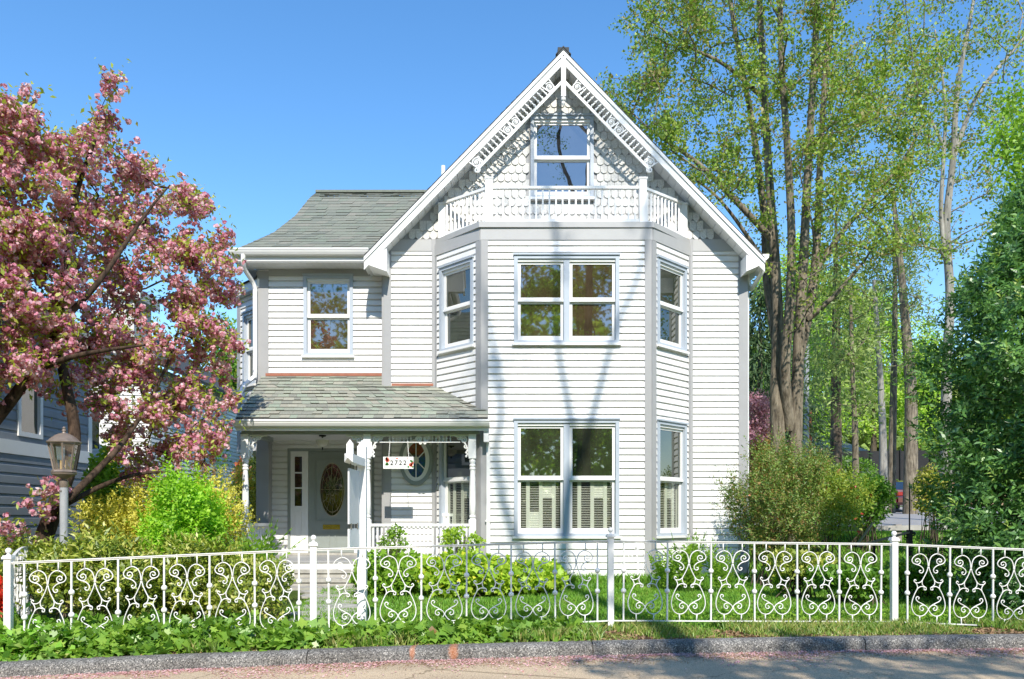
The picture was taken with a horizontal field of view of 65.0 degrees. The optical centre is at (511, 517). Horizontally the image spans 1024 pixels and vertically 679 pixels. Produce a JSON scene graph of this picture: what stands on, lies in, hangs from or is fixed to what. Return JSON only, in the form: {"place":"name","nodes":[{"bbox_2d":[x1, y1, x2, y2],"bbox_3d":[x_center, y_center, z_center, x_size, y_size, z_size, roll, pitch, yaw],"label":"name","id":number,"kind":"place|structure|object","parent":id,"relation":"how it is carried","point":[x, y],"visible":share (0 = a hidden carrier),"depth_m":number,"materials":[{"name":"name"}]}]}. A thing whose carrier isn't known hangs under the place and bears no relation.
{"place":"outdoors","nodes":[
{"label":"outdoors","id":0,"kind":"place"},
{"bbox_2d":[0,0,1023,392],"label":"sky","id":1,"kind":"structure","parent":0,"point":[268,105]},
{"bbox_2d":[1,649,1023,678],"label":"road","id":2,"kind":"structure","parent":0,"point":[962,666],"depth_m":7.38,"materials":[{"name":"grey asphalt"}]},
{"bbox_2d":[0,647,1023,678],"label":"fallen petals","id":3,"kind":"object","parent":2,"relation":"on","point":[872,651],"visible":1,"depth_m":7.79,"materials":[{"name":"pink plant"}]},
{"bbox_2d":[239,648,1022,677],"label":"dry debris","id":4,"kind":"object","parent":2,"relation":"on","point":[642,659],"visible":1,"depth_m":7.80,"materials":[{"name":"plant"}]},
{"bbox_2d":[32,481,1012,659],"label":"ground","id":5,"kind":"structure","parent":0,"point":[294,595],"depth_m":12.19,"materials":[{"name":"soil"}]},
{"bbox_2d":[0,531,51,617],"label":"boxwood","id":6,"kind":"object","parent":5,"relation":"on","point":[15,544],"visible":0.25,"depth_m":10.55,"materials":[{"name":"green plant"}]},
{"bbox_2d":[0,286,113,563],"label":"neighbour house","id":7,"kind":"structure","parent":5,"relation":"on","point":[28,427],"depth_m":15.83,"materials":[{"name":"blue"}]},
{"bbox_2d":[16,381,42,439],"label":"window","id":8,"kind":"structure","parent":7,"relation":"in","point":[29,420],"depth_m":15.80,"materials":[{"name":"white paint"}]},
{"bbox_2d":[46,427,81,619],"bbox_3d":[-5.325,0.186,9.550,0.380,2.537,0.380,0,0,0],"label":"lamp post","id":9,"kind":"object","parent":5,"relation":"on","point":[64,473],"visible":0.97,"depth_m":9.51,"materials":[{"name":"grey metal"}]},
{"bbox_2d":[15,515,168,620],"bbox_3d":[-4.708,0.712,9.004,1.619,1.475,1.226,0,0,11],"label":"laurel shrub","id":10,"kind":"object","parent":5,"relation":"on","point":[88,546],"visible":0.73,"depth_m":8.83,"materials":[{"name":"green plant"}]},
{"bbox_2d":[79,441,130,536],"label":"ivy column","id":11,"kind":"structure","parent":5,"relation":"on","point":[106,473],"depth_m":14.73,"materials":[{"name":"green plant"}]},
{"bbox_2d":[68,474,175,586],"bbox_3d":[-5.800,0.339,12.303,1.832,2.066,1.640,0,0,0],"label":"golden hedge","id":12,"kind":"object","parent":5,"relation":"on","point":[117,517],"visible":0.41,"depth_m":12.06,"materials":[{"name":"yellow plant"}]},
{"bbox_2d":[0,57,251,553],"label":"cherry tree","id":13,"kind":"object","parent":5,"relation":"on","point":[33,245],"visible":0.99,"depth_m":11.96,"materials":[{"name":"pink plant"}]},
{"bbox_2d":[92,289,240,541],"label":"white house","id":14,"kind":"structure","parent":5,"relation":"on","point":[235,455],"depth_m":23.59,"materials":[{"name":"white wood"}]},
{"bbox_2d":[92,394,102,451],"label":"window","id":15,"kind":"structure","parent":14,"relation":"in","point":[95,431],"depth_m":22.02,"materials":[{"name":"white paint"}]},
{"bbox_2d":[125,450,242,610],"bbox_3d":[-4.568,0.237,11.345,1.276,2.348,1.461,0,0,33],"label":"bright green shrub","id":16,"kind":"object","parent":5,"relation":"on","point":[190,505],"visible":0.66,"depth_m":11.05,"materials":[{"name":"green plant"}]},
{"bbox_2d":[149,434,232,490],"bbox_3d":[-11.043,-1.319,26.964,3.283,5.038,3.073,0,0,0],"label":"woodland tree","id":17,"kind":"object","parent":5,"relation":"on","point":[220,460],"depth_m":26.71,"materials":[{"name":"green plant"}]},
{"bbox_2d":[133,527,255,622],"bbox_3d":[-3.928,0.768,9.878,1.592,1.333,1.720,0,0,-21],"label":"laurel shrub","id":18,"kind":"object","parent":5,"relation":"on","point":[186,562],"visible":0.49,"depth_m":9.52,"materials":[{"name":"green plant"}]},
{"bbox_2d":[172,460,263,547],"bbox_3d":[-4.678,0.215,12.602,1.485,2.268,1.469,0,0,0],"label":"golden hedge","id":19,"kind":"object","parent":5,"relation":"on","point":[238,530],"visible":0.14,"depth_m":12.57,"materials":[{"name":"yellow plant"}]},
{"bbox_2d":[201,305,236,394],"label":"woodland tree","id":20,"kind":"object","parent":5,"relation":"on","point":[234,368],"visible":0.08,"depth_m":33.63,"materials":[{"name":"green plant"}]},
{"bbox_2d":[225,457,255,537],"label":"golden hedge","id":21,"kind":"object","parent":5,"relation":"on","point":[252,486],"visible":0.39,"depth_m":18.02,"materials":[{"name":"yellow plant"}]},
{"bbox_2d":[232,456,250,506],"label":"red maple bush","id":22,"kind":"object","parent":5,"relation":"on","point":[238,470],"visible":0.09,"depth_m":23.80,"materials":[{"name":"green plant"}]},
{"bbox_2d":[194,553,295,622],"bbox_3d":[-3.287,0.919,9.884,1.128,0.995,1.542,0,0,0],"label":"variegated shrub","id":23,"kind":"object","parent":5,"relation":"on","point":[239,606],"visible":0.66,"depth_m":9.63,"materials":[{"name":"green plant"}]},
{"bbox_2d":[249,456,255,522],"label":"woodland tree","id":24,"kind":"object","parent":5,"relation":"on","point":[253,458],"visible":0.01,"depth_m":29.60,"materials":[{"name":"green plant"}]},
{"bbox_2d":[212,516,305,582],"bbox_3d":[-3.591,0.653,11.554,1.153,1.361,1.504,0,0,-44],"label":"fern","id":25,"kind":"object","parent":5,"relation":"on","point":[260,546],"visible":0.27,"depth_m":11.36,"materials":[{"name":"green plant"}]},
{"bbox_2d":[275,569,356,589],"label":"stone steps","id":26,"kind":"structure","parent":5,"relation":"on","point":[335,575],"depth_m":14.49,"materials":[{"name":"white stone"}]},
{"bbox_2d":[285,590,356,624],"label":"stepping path","id":27,"kind":"structure","parent":5,"relation":"on","point":[306,594],"depth_m":11.76,"materials":[{"name":"grey stone"}]},
{"bbox_2d":[344,440,366,620],"bbox_3d":[-1.700,0.270,8.739,0.096,2.300,0.858,0,0,0],"label":"sign post","id":28,"kind":"object","parent":5,"relation":"on","point":[357,500],"visible":0.94,"depth_m":9.07,"materials":[{"name":"white paint"}]},
{"bbox_2d":[348,549,422,596],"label":"hydrangea","id":29,"kind":"object","parent":5,"relation":"on","point":[398,585],"visible":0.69,"depth_m":12.69,"materials":[{"name":"green plant"}]},
{"bbox_2d":[376,523,411,559],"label":"young bush","id":30,"kind":"object","parent":5,"relation":"on","point":[391,536],"visible":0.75,"depth_m":13.93,"materials":[{"name":"green plant"}]},
{"bbox_2d":[402,547,518,598],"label":"lime shrub","id":31,"kind":"object","parent":5,"relation":"on","point":[459,571],"visible":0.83,"depth_m":12.57,"materials":[{"name":"green plant"}]},
{"bbox_2d":[437,525,486,554],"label":"young bush","id":32,"kind":"object","parent":5,"relation":"on","point":[453,534],"visible":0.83,"depth_m":13.99,"materials":[{"name":"green plant"}]},
{"bbox_2d":[229,46,768,583],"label":"victorian house","id":33,"kind":"structure","parent":5,"relation":"on","point":[523,318],"depth_m":15.73,"materials":[{"name":"white wood"}]},
{"bbox_2d":[240,308,255,387],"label":"window","id":34,"kind":"structure","parent":33,"relation":"in","point":[247,316],"depth_m":17.14,"materials":[{"name":"white paint"}]},
{"bbox_2d":[316,435,328,449],"bbox_3d":[-3.773,-1.490,16.000,0.270,0.299,0.270,0,0,0],"label":"porch lamp","id":35,"kind":"object","parent":33,"relation":"hanging from","point":[322,443],"visible":1,"depth_m":15.92,"materials":[{"name":"white glass"}]},
{"bbox_2d":[301,273,354,357],"bbox_3d":[-3.772,-4.140,16.525,1.079,1.722,0.170,0,0,0],"label":"window","id":36,"kind":"structure","parent":33,"relation":"in","point":[327,297],"depth_m":16.56,"materials":[{"name":"white paint"}]},
{"bbox_2d":[308,451,353,552],"bbox_3d":[-3.844,-0.331,17.099,0.968,2.153,0.062,0,0,0],"label":"front door","id":37,"kind":"structure","parent":33,"relation":"in","point":[327,470],"depth_m":17.09,"materials":[{"name":"white paint"}]},
{"bbox_2d":[383,434,413,468],"bbox_3d":[-2.118,-1.231,14.988,0.568,0.644,0.020,0,0,0],"label":"house number board","id":38,"kind":"object","parent":33,"relation":"hanging from","point":[398,462],"visible":1,"depth_m":14.98,"materials":[{"name":"white paint"}]},
{"bbox_2d":[399,436,432,484],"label":"oval window","id":39,"kind":"structure","parent":33,"relation":"in","point":[422,454],"depth_m":16.00,"materials":[{"name":"white paint"}]},
{"bbox_2d":[438,436,469,537],"bbox_3d":[-0.960,-0.738,15.711,0.460,2.265,1.048,0,0,-45],"label":"window","id":40,"kind":"structure","parent":33,"relation":"in","point":[454,472],"depth_m":15.85,"materials":[{"name":"white paint"}]},
{"bbox_2d":[442,513,468,551],"bbox_3d":[-1.115,0.360,15.720,0.560,0.880,0.440,0,0,0],"label":"porch bench","id":41,"kind":"object","parent":33,"relation":"on","point":[444,515],"visible":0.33,"depth_m":15.90,"materials":[{"name":"white paint"}]},
{"bbox_2d":[437,255,474,354],"bbox_3d":[-1.063,-4.098,15.608,0.170,1.725,1.048,0,0,-45],"label":"window","id":42,"kind":"structure","parent":33,"relation":"in","point":[456,283],"depth_m":15.66,"materials":[{"name":"white paint"}]},
{"bbox_2d":[530,113,594,200],"bbox_3d":[1.001,-7.196,16.075,1.322,1.707,0.170,0,0,0],"label":"window","id":43,"kind":"structure","parent":33,"relation":"in","point":[561,144],"depth_m":16.11,"materials":[{"name":"white paint"}]},
{"bbox_2d":[512,253,620,344],"bbox_3d":[1.028,-4.098,15.135,2.040,1.725,0.170,0,0,0],"label":"window","id":44,"kind":"structure","parent":33,"relation":"in","point":[560,298],"depth_m":15.17,"materials":[{"name":"white paint"}]},
{"bbox_2d":[512,418,620,538],"bbox_3d":[1.028,-0.738,15.280,2.040,2.265,0.460,0,0,0],"label":"window","id":45,"kind":"structure","parent":33,"relation":"in","point":[566,470],"depth_m":15.17,"materials":[{"name":"white paint"}]},
{"bbox_2d":[657,255,689,354],"bbox_3d":[3.087,-4.098,15.598,0.170,1.725,1.073,0,0,44],"label":"window","id":46,"kind":"structure","parent":33,"relation":"in","point":[671,275],"depth_m":15.68,"materials":[{"name":"white paint"}]},
{"bbox_2d":[657,419,689,537],"bbox_3d":[2.982,-0.738,15.699,0.460,2.265,1.073,0,0,44],"label":"window","id":47,"kind":"structure","parent":33,"relation":"in","point":[671,435],"depth_m":15.78,"materials":[{"name":"white paint"}]},
{"bbox_2d":[0,634,1023,677],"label":"kerb","id":48,"kind":"structure","parent":5,"relation":"on","point":[93,665],"depth_m":7.98,"materials":[{"name":"grey concrete"}]},
{"bbox_2d":[1,527,1023,654],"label":"iron fence","id":49,"kind":"object","parent":5,"relation":"on","point":[13,593],"visible":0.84,"depth_m":8.83,"materials":[{"name":"white metal"}]},
{"bbox_2d":[33,627,1023,659],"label":"planting bed","id":50,"kind":"object","parent":5,"relation":"on","point":[647,637],"visible":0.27,"depth_m":8.53,"materials":[{"name":"brown soil"}]},
{"bbox_2d":[0,575,2,620],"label":"red shrub","id":51,"kind":"object","parent":50,"relation":"on","point":[1,598],"visible":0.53,"depth_m":8.31,"materials":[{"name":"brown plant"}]},
{"bbox_2d":[0,601,110,660],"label":"leafy ground cover","id":52,"kind":"object","parent":50,"relation":"on","point":[6,652],"visible":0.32,"depth_m":7.87,"materials":[{"name":"green plant"}]},
{"bbox_2d":[0,608,603,661],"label":"leafy ground cover","id":53,"kind":"object","parent":50,"relation":"on","point":[120,638],"visible":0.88,"depth_m":8.15,"materials":[{"name":"green plant"}]},
{"bbox_2d":[182,621,637,652],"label":"grass","id":54,"kind":"structure","parent":50,"relation":"on","point":[328,643],"depth_m":8.16,"materials":[{"name":"green plant"}]},
{"bbox_2d":[18,626,1023,659],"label":"dead leaves","id":55,"kind":"object","parent":50,"relation":"on","point":[991,629],"depth_m":8.49,"materials":[{"name":"brown plant"}]},
{"bbox_2d":[521,615,1023,641],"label":"grass","id":56,"kind":"structure","parent":50,"relation":"on","point":[849,626],"depth_m":8.75,"materials":[{"name":"green plant"}]},
{"bbox_2d":[508,555,568,595],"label":"lime shrub","id":57,"kind":"object","parent":5,"relation":"on","point":[543,575],"visible":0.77,"depth_m":12.77,"materials":[{"name":"green plant"}]},
{"bbox_2d":[279,582,1023,628],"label":"grass","id":58,"kind":"structure","parent":5,"relation":"on","point":[575,594],"depth_m":11.53,"materials":[{"name":"green plant"}]},
{"bbox_2d":[646,547,678,588],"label":"fern","id":59,"kind":"object","parent":5,"relation":"on","point":[659,570],"visible":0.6,"depth_m":13.78,"materials":[{"name":"green plant"}]},
{"bbox_2d":[566,571,762,589],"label":"grass","id":60,"kind":"structure","parent":5,"relation":"on","point":[576,580],"depth_m":14.62,"materials":[{"name":"green plant"}]},
{"bbox_2d":[652,529,717,591],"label":"fern","id":61,"kind":"object","parent":5,"relation":"on","point":[688,579],"visible":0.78,"depth_m":13.29,"materials":[{"name":"green plant"}]},
{"bbox_2d":[697,538,746,591],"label":"fern","id":62,"kind":"object","parent":5,"relation":"on","point":[717,568],"visible":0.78,"depth_m":13.16,"materials":[{"name":"green plant"}]},
{"bbox_2d":[749,432,786,531],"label":"japanese maple","id":63,"kind":"object","parent":5,"relation":"on","point":[757,449],"visible":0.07,"depth_m":21.91,"materials":[{"name":"brown plant"}]},
{"bbox_2d":[749,387,787,521],"bbox_3d":[7.893,-1.925,26.015,2.041,4.664,1.934,0,0,0],"label":"flowering cherry","id":64,"kind":"object","parent":5,"relation":"on","point":[759,407],"visible":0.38,"depth_m":25.73,"materials":[{"name":"pink plant"}]},
{"bbox_2d":[594,0,956,547],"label":"multi stemmed tree","id":65,"kind":"object","parent":5,"relation":"on","point":[786,398],"visible":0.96,"depth_m":18.64,"materials":[{"name":"green plant"}]},
{"bbox_2d":[708,426,844,587],"bbox_3d":[4.771,-0.167,14.339,2.300,2.968,2.182,0,0,34],"label":"nandina","id":66,"kind":"object","parent":5,"relation":"on","point":[802,482],"visible":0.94,"depth_m":14.02,"materials":[{"name":"green plant"}]},
{"bbox_2d":[761,559,793,596],"bbox_3d":[4.241,0.946,12.632,0.584,0.628,0.578,0,0,-23],"label":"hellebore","id":67,"kind":"object","parent":5,"relation":"on","point":[776,580],"visible":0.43,"depth_m":12.56,"materials":[{"name":"green plant"}]},
{"bbox_2d":[749,225,831,431],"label":"woodland tree","id":68,"kind":"object","parent":5,"relation":"on","point":[784,257],"visible":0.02,"depth_m":59.37,"materials":[{"name":"green plant"}]},
{"bbox_2d":[749,277,841,516],"bbox_3d":[10.204,-4.467,32.811,7.543,11.020,7.496,0,0,0],"label":"spruce","id":69,"kind":"object","parent":5,"relation":"on","point":[758,340],"visible":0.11,"depth_m":32.65,"materials":[{"name":"green plant"}]},
{"bbox_2d":[761,546,837,597],"bbox_3d":[4.500,0.878,12.421,1.163,0.880,0.960,0,0,0],"label":"hellebore","id":70,"kind":"object","parent":5,"relation":"on","point":[790,567],"visible":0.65,"depth_m":12.29,"materials":[{"name":"green plant"}]},
{"bbox_2d":[804,346,808,456],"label":"utility pole","id":71,"kind":"object","parent":5,"relation":"on","point":[806,402],"visible":0.09,"depth_m":43.89,"materials":[{"name":"brown wood"}]},
{"bbox_2d":[809,410,811,462],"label":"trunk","id":72,"kind":"object","parent":5,"relation":"on","point":[810,421],"visible":0.12,"depth_m":45.92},
{"bbox_2d":[752,266,877,473],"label":"spruce","id":73,"kind":"object","parent":5,"relation":"on","point":[819,421],"visible":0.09,"depth_m":46.17,"materials":[{"name":"green plant"}]},
{"bbox_2d":[792,469,847,541],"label":"bush","id":74,"kind":"object","parent":5,"relation":"on","point":[823,540],"visible":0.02,"depth_m":19.22,"materials":[{"name":"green plant"}]},
{"bbox_2d":[769,454,882,564],"bbox_3d":[6.536,-0.071,16.849,2.382,2.531,2.181,0,0,0],"label":"golden bush","id":75,"kind":"object","parent":5,"relation":"on","point":[843,494],"visible":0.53,"depth_m":16.43,"materials":[{"name":"green plant"}]},
{"bbox_2d":[786,432,868,450],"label":"grey roofed house","id":76,"kind":"structure","parent":5,"relation":"on","point":[849,446],"depth_m":64.49,"materials":[{"name":"grey"}]},
{"bbox_2d":[640,605,1023,623],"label":"lawn weeds","id":77,"kind":"object","parent":5,"relation":"on","point":[733,614],"visible":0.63,"depth_m":9.94,"materials":[{"name":"green plant"}]},
{"bbox_2d":[790,256,886,444],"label":"woodland tree","id":78,"kind":"object","parent":5,"relation":"on","point":[846,423],"visible":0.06,"depth_m":55.16,"materials":[{"name":"green plant"}]},
{"bbox_2d":[790,160,891,471],"bbox_3d":[15.411,-8.467,37.854,5.882,17.071,5.638,0,0,0],"label":"pine","id":79,"kind":"object","parent":5,"relation":"on","point":[836,433],"visible":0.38,"depth_m":37.80,"materials":[{"name":"green plant"}]},
{"bbox_2d":[802,558,900,607],"bbox_3d":[4.919,0.934,11.611,1.311,0.773,1.141,0,0,0],"label":"hellebore","id":80,"kind":"object","parent":5,"relation":"on","point":[847,572],"visible":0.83,"depth_m":11.34,"materials":[{"name":"green plant"}]},
{"bbox_2d":[804,260,909,525],"bbox_3d":[10.192,-3.784,24.176,2.872,8.539,4.080,0,0,12],"label":"pine tree","id":81,"kind":"object","parent":5,"relation":"on","point":[853,352],"visible":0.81,"depth_m":23.94,"materials":[{"name":"green plant"}]},
{"bbox_2d":[841,470,897,552],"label":"rounded shrub","id":82,"kind":"object","parent":5,"relation":"on","point":[878,510],"visible":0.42,"depth_m":18.32,"materials":[{"name":"green plant"}]},
{"bbox_2d":[837,279,912,514],"bbox_3d":[15.398,-5.154,34.181,3.168,10.524,3.529,0,0,17],"label":"pine tree","id":83,"kind":"object","parent":5,"relation":"on","point":[883,469],"visible":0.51,"depth_m":33.89,"materials":[{"name":"green plant"}]},
{"bbox_2d":[842,279,916,450],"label":"woodland tree","id":84,"kind":"object","parent":5,"relation":"on","point":[873,432],"visible":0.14,"depth_m":57.60,"materials":[{"name":"green plant"}]},
{"bbox_2d":[814,524,951,542],"bbox_3d":[9.108,0.428,19.370,4.002,0.520,0.200,0,0,0],"label":"barrier","id":85,"kind":"object","parent":5,"relation":"on","point":[898,528],"visible":0.32,"depth_m":19.27,"materials":[{"name":"grey wood"}]},
{"bbox_2d":[855,484,915,570],"bbox_3d":[6.679,0.344,14.251,0.815,1.933,2.440,0,0,30],"label":"iron handrail","id":86,"kind":"object","parent":5,"relation":"on","point":[909,534],"visible":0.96,"depth_m":14.46,"materials":[{"name":"metal"}]},
{"bbox_2d":[749,328,1023,477],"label":"wood","id":87,"kind":"object","parent":5,"relation":"on","point":[863,443],"visible":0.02,"depth_m":67.16,"materials":[{"name":"green plant"}]},
{"bbox_2d":[816,449,960,481],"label":"screened fence","id":88,"kind":"object","parent":5,"relation":"on","point":[922,461],"visible":0.1,"depth_m":49.01,"materials":[{"name":"wood"}]},
{"bbox_2d":[852,179,943,513],"bbox_3d":[17.059,-7.400,35.082,4.034,14.950,6.756,0,0,33],"label":"pine tree","id":89,"kind":"object","parent":5,"relation":"on","point":[910,469],"visible":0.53,"depth_m":34.80,"materials":[{"name":"green plant"}]},
{"bbox_2d":[860,199,935,512],"bbox_3d":[17.439,-7.279,36.442,4.318,14.640,4.601,0,0,0],"label":"pine tree","id":90,"kind":"object","parent":5,"relation":"on","point":[892,443],"visible":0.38,"depth_m":35.88,"materials":[{"name":"green plant"}]},
{"bbox_2d":[883,556,948,599],"bbox_3d":[6.305,0.961,12.624,1.013,0.719,1.113,0,0,31],"label":"hellebore","id":91,"kind":"object","parent":5,"relation":"on","point":[915,574],"visible":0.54,"depth_m":12.31,"materials":[{"name":"green plant"}]},
{"bbox_2d":[876,312,956,449],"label":"woodland tree","id":92,"kind":"object","parent":5,"relation":"on","point":[901,401],"visible":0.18,"depth_m":56.65,"materials":[{"name":"green plant"}]},
{"bbox_2d":[911,462,949,564],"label":"yellow sapling","id":93,"kind":"object","parent":5,"relation":"on","point":[928,474],"visible":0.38,"depth_m":17.47,"materials":[{"name":"green plant"}]},
{"bbox_2d":[862,0,1023,510],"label":"pale barked tree","id":94,"kind":"object","parent":5,"relation":"on","point":[945,249],"visible":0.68,"depth_m":26.89,"materials":[{"name":"green plant"}]},
{"bbox_2d":[892,167,1023,610],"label":"evergreen holly","id":95,"kind":"object","parent":5,"relation":"on","point":[985,467],"visible":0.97,"depth_m":10.71,"materials":[{"name":"green plant"}]},
{"bbox_2d":[976,69,1023,325],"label":"bright maple","id":96,"kind":"object","parent":5,"relation":"on","point":[1015,143],"visible":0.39,"depth_m":15.33,"materials":[{"name":"green plant"}]},
{"bbox_2d":[749,507,1003,525],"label":"driveway","id":97,"kind":"structure","parent":0,"point":[898,517],"depth_m":28.36,"materials":[{"name":"concrete"}]},
{"bbox_2d":[896,481,924,510],"bbox_3d":[18.558,-1.027,39.190,1.830,1.462,4.520,0,0,0],"label":"parked car","id":98,"kind":"object","parent":97,"relation":"on","point":[899,489],"visible":0.12,"depth_m":37.13,"materials":[{"name":"red paint"}]},
{"bbox_2d":[749,530,1017,583],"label":"grass","id":99,"kind":"structure","parent":0,"point":[878,535],"depth_m":18.57,"materials":[{"name":"green plant"}]},
{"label":"dirt bank","id":100,"kind":"structure","parent":0,"visible":0},
{"bbox_2d":[825,455,878,477],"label":"dark hedge","id":101,"kind":"object","parent":100,"relation":"on","point":[866,465],"visible":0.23,"depth_m":46.42,"materials":[{"name":"green plant"}]}
]}

